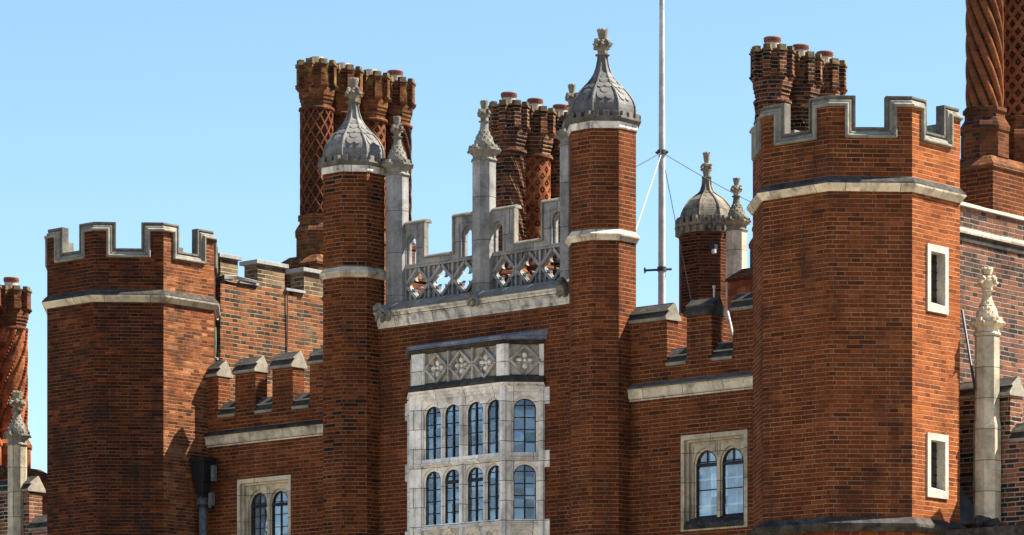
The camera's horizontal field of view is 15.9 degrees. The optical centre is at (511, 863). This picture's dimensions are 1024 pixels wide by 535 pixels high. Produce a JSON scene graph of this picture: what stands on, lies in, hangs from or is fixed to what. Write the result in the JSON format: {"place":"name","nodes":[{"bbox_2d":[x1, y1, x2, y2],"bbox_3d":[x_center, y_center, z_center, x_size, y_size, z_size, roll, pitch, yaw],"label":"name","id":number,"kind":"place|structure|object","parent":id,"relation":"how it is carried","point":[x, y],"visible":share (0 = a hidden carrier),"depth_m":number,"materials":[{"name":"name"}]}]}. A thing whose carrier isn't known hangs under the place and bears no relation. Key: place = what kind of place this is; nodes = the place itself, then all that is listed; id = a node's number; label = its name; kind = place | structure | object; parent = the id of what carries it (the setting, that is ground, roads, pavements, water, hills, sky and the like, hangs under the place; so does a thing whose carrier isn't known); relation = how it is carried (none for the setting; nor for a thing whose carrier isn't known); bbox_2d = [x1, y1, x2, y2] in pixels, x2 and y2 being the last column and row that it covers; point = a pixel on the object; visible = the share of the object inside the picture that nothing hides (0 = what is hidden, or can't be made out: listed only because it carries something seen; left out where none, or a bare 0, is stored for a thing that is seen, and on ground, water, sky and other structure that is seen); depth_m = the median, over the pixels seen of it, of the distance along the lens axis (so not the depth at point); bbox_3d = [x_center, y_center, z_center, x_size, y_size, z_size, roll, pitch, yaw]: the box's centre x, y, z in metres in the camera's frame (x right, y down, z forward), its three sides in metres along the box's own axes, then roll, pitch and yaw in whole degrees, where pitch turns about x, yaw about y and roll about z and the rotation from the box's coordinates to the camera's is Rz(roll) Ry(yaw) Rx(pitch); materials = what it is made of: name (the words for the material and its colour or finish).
{"place":"outdoors","nodes":[
{"label":"outdoors","id":0,"kind":"place"},
{"bbox_2d":[0,0,965,472],"label":"sky","id":1,"kind":"structure","parent":0,"point":[185,114],"materials":[{"name":"blue"}]},
{"bbox_2d":[487,91,530,281],"bbox_3d":[-0.047,-10.252,56.499,0.670,3.205,0.674,0,0,42],"label":"brick chimney","id":2,"kind":"object","parent":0,"point":[509,128],"visible":0.49,"depth_m":56.29,"materials":[{"name":"brick"}]},
{"bbox_2d":[524,98,556,275],"bbox_3d":[0.358,-10.252,56.958,0.673,3.205,0.674,0,0,42],"label":"brick chimney","id":3,"kind":"object","parent":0,"point":[541,134],"visible":0.48,"depth_m":56.73,"materials":[{"name":"brick"}]},
{"bbox_2d":[550,104,567,274],"bbox_3d":[0.761,-10.252,57.413,0.676,3.205,0.673,0,0,42],"label":"brick chimney","id":4,"kind":"object","parent":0,"point":[561,110],"visible":0.16,"depth_m":57.19,"materials":[{"name":"brick"}]},
{"label":"ground","id":5,"kind":"structure","parent":0,"visible":0},
{"bbox_2d":[0,476,46,534],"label":"battlemented wall","id":6,"kind":"structure","parent":5,"relation":"on","point":[34,518],"depth_m":59.30,"materials":[{"name":"brown brick"}]},
{"bbox_2d":[3,390,31,534],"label":"stone pinnacle","id":7,"kind":"object","parent":6,"relation":"on","point":[17,435],"visible":1,"depth_m":59.28,"materials":[{"name":"stone"}]},
{"bbox_2d":[0,465,46,514],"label":"chimney plinth","id":8,"kind":"structure","parent":6,"relation":"on","point":[40,473],"depth_m":60.85,"materials":[{"name":"orange brick"}]},
{"bbox_2d":[0,284,2,464],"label":"brick chimney","id":9,"kind":"object","parent":8,"relation":"on","point":[1,443],"visible":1,"depth_m":60.46,"materials":[{"name":"brick"}]},
{"bbox_2d":[0,277,31,467],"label":"brick chimney","id":10,"kind":"object","parent":8,"relation":"on","point":[15,310],"visible":0.86,"depth_m":60.77,"materials":[{"name":"brick"}]},
{"bbox_2d":[42,222,219,534],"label":"octagonal tower","id":11,"kind":"structure","parent":5,"relation":"on","point":[130,346],"depth_m":55.67,"materials":[{"name":"brick"}]},
{"bbox_2d":[189,456,216,534],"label":"drainpipe","id":12,"kind":"object","parent":11,"relation":"attached to","point":[204,470],"visible":1,"depth_m":55.92,"materials":[{"name":"black metal"}]},
{"bbox_2d":[203,348,322,534],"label":"battlemented wall","id":13,"kind":"structure","parent":5,"relation":"on","point":[265,450],"depth_m":55.57,"materials":[{"name":"red brick"}]},
{"bbox_2d":[237,475,290,534],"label":"stone window","id":14,"kind":"structure","parent":13,"relation":"in","point":[271,495],"depth_m":55.75,"materials":[{"name":"stone"}]},
{"bbox_2d":[215,253,322,401],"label":"battlemented wall","id":15,"kind":"structure","parent":5,"relation":"on","point":[251,321],"depth_m":58.35,"materials":[{"name":"brick"}]},
{"bbox_2d":[215,275,256,359],"bbox_3d":[-4.352,-8.122,57.789,0.891,2.245,0.188,0,0,-34],"label":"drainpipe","id":16,"kind":"object","parent":15,"relation":"attached to","point":[234,277],"visible":0.42,"depth_m":57.61,"materials":[{"name":"grey metal"}]},
{"bbox_2d":[286,291,287,352],"bbox_3d":[-3.588,-7.920,58.656,0.029,2.440,0.030,0,0,42],"label":"wall cable","id":17,"kind":"object","parent":15,"relation":"attached to","point":[287,324],"depth_m":58.65,"materials":[{"name":"grey metal"}]},
{"bbox_2d":[281,254,436,303],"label":"chimney plinth","id":18,"kind":"structure","parent":15,"relation":"on","point":[313,261],"depth_m":60.21,"materials":[{"name":"brick"}]},
{"bbox_2d":[295,56,337,256],"bbox_3d":[-3.218,-11.610,60.500,0.707,3.320,0.707,0,0,42],"label":"brick chimney","id":19,"kind":"object","parent":18,"relation":"on","point":[316,87],"visible":0.75,"depth_m":60.26,"materials":[{"name":"brick"}]},
{"bbox_2d":[332,62,363,133],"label":"brick chimney","id":20,"kind":"object","parent":18,"relation":"on","point":[345,73],"visible":0.07,"depth_m":60.70,"materials":[{"name":"brick"}]},
{"bbox_2d":[359,69,390,265],"bbox_3d":[-2.370,-11.610,61.456,0.708,3.320,0.707,0,0,42],"label":"brick chimney","id":21,"kind":"object","parent":18,"relation":"on","point":[375,100],"visible":0.14,"depth_m":61.22,"materials":[{"name":"brick"}]},
{"bbox_2d":[385,69,415,263],"bbox_3d":[-1.967,-11.655,61.912,0.710,3.410,0.708,0,0,42],"label":"brick chimney","id":22,"kind":"object","parent":18,"relation":"on","point":[402,104],"visible":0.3,"depth_m":61.70,"materials":[{"name":"brick"}]},
{"bbox_2d":[318,77,385,534],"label":"octagonal turret","id":23,"kind":"object","parent":5,"relation":"on","point":[352,275],"visible":0.98,"depth_m":53.76,"materials":[{"name":"brick"}]},
{"bbox_2d":[373,279,732,534],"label":"gatehouse wall","id":24,"kind":"structure","parent":5,"relation":"on","point":[473,420],"depth_m":52.40,"materials":[{"name":"red brick"}]},
{"bbox_2d":[373,303,390,322],"bbox_3d":[-1.902,-8.034,53.559,0.260,0.281,0.182,0,0,-33],"label":"carved beast","id":25,"kind":"object","parent":24,"relation":"attached to","point":[383,312],"visible":1,"depth_m":53.53,"materials":[{"name":"stone"}]},
{"bbox_2d":[381,116,413,303],"bbox_3d":[-1.685,-9.527,53.918,0.484,2.893,0.478,0,0,42],"label":"stone pinnacle","id":26,"kind":"object","parent":24,"relation":"on","point":[397,165],"visible":0.98,"depth_m":53.77,"materials":[{"name":"grey stone"}]},
{"bbox_2d":[404,211,471,301],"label":"pierced parapet","id":27,"kind":"structure","parent":24,"relation":"on","point":[455,262],"depth_m":53.43,"materials":[{"name":"grey stone"}]},
{"bbox_2d":[465,292,479,306],"bbox_3d":[-0.572,-8.049,52.417,0.203,0.215,0.137,0,0,-30],"label":"carved beast","id":28,"kind":"object","parent":24,"relation":"attached to","point":[472,297],"visible":1,"depth_m":52.40,"materials":[{"name":"stone"}]},
{"bbox_2d":[405,329,549,534],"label":"bay window","id":29,"kind":"structure","parent":24,"relation":"in","point":[494,385],"depth_m":52.30,"materials":[{"name":"stone"}]},
{"bbox_2d":[467,100,500,291],"bbox_3d":[-0.402,-9.527,52.781,0.484,2.893,0.478,0,0,42],"label":"stone pinnacle","id":30,"kind":"object","parent":24,"relation":"on","point":[484,150],"visible":1,"depth_m":52.64,"materials":[{"name":"grey stone"}]},
{"bbox_2d":[491,197,559,288],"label":"pierced parapet","id":31,"kind":"structure","parent":24,"relation":"on","point":[515,254],"depth_m":52.30,"materials":[{"name":"grey stone"}]},
{"bbox_2d":[555,277,568,297],"bbox_3d":[0.683,-8.043,51.266,0.181,0.278,0.276,0,0,24],"label":"carved beast","id":32,"kind":"object","parent":24,"relation":"attached to","point":[562,288],"visible":1,"depth_m":51.24,"materials":[{"name":"stone"}]},
{"bbox_2d":[554,83,577,278],"bbox_3d":[0.842,-9.527,51.680,0.484,2.893,0.478,0,0,42],"label":"stone pinnacle","id":33,"kind":"object","parent":24,"relation":"on","point":[561,136],"visible":0.39,"depth_m":51.57,"materials":[{"name":"grey stone"}]},
{"bbox_2d":[636,0,750,303],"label":"flagpole","id":34,"kind":"object","parent":24,"relation":"on","point":[661,152],"visible":0.77,"depth_m":57.96,"materials":[{"name":"white metal"}]},
{"bbox_2d":[725,267,752,321],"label":"chimney plinth","id":35,"kind":"structure","parent":24,"relation":"on","point":[740,281],"depth_m":54.34,"materials":[{"name":"brick"}]},
{"bbox_2d":[748,36,795,267],"bbox_3d":[3.861,-10.529,54.500,0.686,3.458,0.686,0,0,42],"label":"brick chimney","id":36,"kind":"object","parent":35,"relation":"on","point":[772,77],"visible":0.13,"depth_m":54.29,"materials":[{"name":"brick"}]},
{"bbox_2d":[789,44,823,130],"bbox_3d":[4.318,-10.529,55.016,0.685,3.458,0.689,0,0,42],"label":"brick chimney","id":37,"kind":"object","parent":35,"relation":"on","point":[807,83],"visible":0.09,"depth_m":54.77,"materials":[{"name":"brick"}]},
{"bbox_2d":[816,50,847,96],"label":"brick chimney","id":38,"kind":"object","parent":35,"relation":"on","point":[834,75],"visible":0.03,"depth_m":55.22,"materials":[{"name":"brick"}]},
{"bbox_2d":[564,28,640,534],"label":"octagonal turret","id":39,"kind":"object","parent":5,"relation":"on","point":[602,121],"visible":1,"depth_m":50.59,"materials":[{"name":"red brick"}]},
{"bbox_2d":[626,292,752,534],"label":"battlemented wall","id":40,"kind":"structure","parent":5,"relation":"on","point":[691,403],"depth_m":50.10,"materials":[{"name":"red brick"},{"name":"limestone"},{"name":"dark weathered stone"}]},
{"bbox_2d":[712,285,715,297],"bbox_3d":[2.745,-7.730,49.943,0.044,0.260,0.046,0,0,42],"label":"vent rod","id":41,"kind":"object","parent":40,"relation":"on","point":[713,286],"visible":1,"depth_m":49.93,"materials":[{"name":"white paint"}]},
{"bbox_2d":[681,429,747,531],"bbox_3d":[2.984,-5.200,50.057,1.600,1.800,0.812,0,0,42],"label":"stone window","id":42,"kind":"structure","parent":40,"relation":"in","point":[723,455],"depth_m":49.90,"materials":[{"name":"stone"}]},
{"bbox_2d":[726,311,732,341],"bbox_3d":[3.010,-7.054,50.397,0.044,1.113,0.393,0,0,-15],"label":"leaning pole","id":43,"kind":"object","parent":40,"relation":"on","point":[729,320],"visible":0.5,"depth_m":50.43,"materials":[{"name":"white metal"}]},
{"bbox_2d":[675,151,730,320],"bbox_3d":[3.281,-5.205,61.970,1.041,13.610,1.041,0,0,42],"label":"octagonal turret","id":44,"kind":"object","parent":5,"relation":"on","point":[701,228],"visible":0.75,"depth_m":61.58,"materials":[{"name":"brick"}]},
{"bbox_2d":[711,244,717,253],"bbox_3d":[3.402,-10.256,61.373,0.104,0.162,0.306,0,0,19],"label":"security lamp","id":45,"kind":"object","parent":44,"relation":"attached to","point":[714,247],"visible":1,"depth_m":61.25,"materials":[{"name":"white metal"}]},
{"bbox_2d":[746,95,966,534],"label":"octagonal tower","id":46,"kind":"structure","parent":5,"relation":"on","point":[856,330],"depth_m":46.56,"materials":[{"name":"red brick"}]},
{"bbox_2d":[926,432,948,498],"bbox_3d":[5.353,-5.075,46.944,0.222,0.820,0.459,0,0,42],"label":"slit window","id":47,"kind":"structure","parent":46,"relation":"in","point":[937,445],"depth_m":47.01,"materials":[{"name":"white stone"}]},
{"bbox_2d":[926,243,948,314],"bbox_3d":[5.353,-7.459,46.944,0.222,0.858,0.459,0,0,42],"label":"slit window","id":48,"kind":"structure","parent":46,"relation":"in","point":[937,257],"depth_m":47.01,"materials":[{"name":"white stone"}]},
{"bbox_2d":[943,515,1023,534],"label":"stone ledge","id":49,"kind":"object","parent":46,"relation":"attached to","point":[982,525],"visible":1,"depth_m":46.58,"materials":[{"name":"grey stone"}]},
{"bbox_2d":[960,202,1023,422],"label":"brick wall","id":50,"kind":"structure","parent":5,"relation":"on","point":[992,238],"depth_m":48.94,"materials":[{"name":"brick"}]},
{"bbox_2d":[961,309,975,390],"bbox_3d":[5.938,-6.687,47.797,0.036,1.197,0.983,0,0,-3],"label":"leaning pole","id":51,"kind":"object","parent":50,"relation":"attached to","point":[968,348],"visible":1,"depth_m":47.78,"materials":[{"name":"metal"}]},
{"bbox_2d":[960,155,1023,215],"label":"chimney plinth","id":52,"kind":"structure","parent":50,"relation":"on","point":[992,182],"depth_m":49.36,"materials":[{"name":"red brick"}]},
{"bbox_2d":[960,0,1009,158],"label":"brick chimney","id":53,"kind":"object","parent":52,"relation":"on","point":[985,128],"visible":1,"depth_m":49.52,"materials":[{"name":"brick"}]},
{"bbox_2d":[1003,0,1023,162],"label":"brick chimney","id":54,"kind":"object","parent":52,"relation":"on","point":[1013,57],"visible":0.78,"depth_m":50.13,"materials":[{"name":"brick"}]},
{"bbox_2d":[960,377,1023,527],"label":"battlemented wall","id":55,"kind":"structure","parent":5,"relation":"on","point":[1011,392],"depth_m":47.43,"materials":[{"name":"brown brick"}]},
{"bbox_2d":[969,267,1004,521],"bbox_3d":[6.136,-5.957,47.464,0.448,3.514,0.453,0,0,42],"label":"stone pinnacle","id":56,"kind":"object","parent":55,"relation":"on","point":[987,323],"visible":1,"depth_m":47.33,"materials":[{"name":"stone"}]},
{"bbox_2d":[960,486,972,524],"bbox_3d":[5.899,-4.673,47.550,0.444,0.554,0.222,0,0,42],"label":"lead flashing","id":57,"kind":"object","parent":56,"relation":"attached to","point":[966,511],"visible":0.62,"depth_m":47.58,"materials":[{"name":"grey metal"}]},
{"bbox_3d":[3.284,-3.315,60.812,7.500,9.830,0.450,0,0,42],"label":"brick wall","id":58,"kind":"object","parent":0,"visible":0},
{"bbox_2d":[721,177,751,321],"bbox_3d":[3.665,-9.603,59.989,0.478,3.206,0.481,0,0,42],"label":"stone pinnacle","id":59,"kind":"object","parent":58,"relation":"on","point":[736,221],"visible":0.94,"depth_m":59.86,"materials":[{"name":"stone"}]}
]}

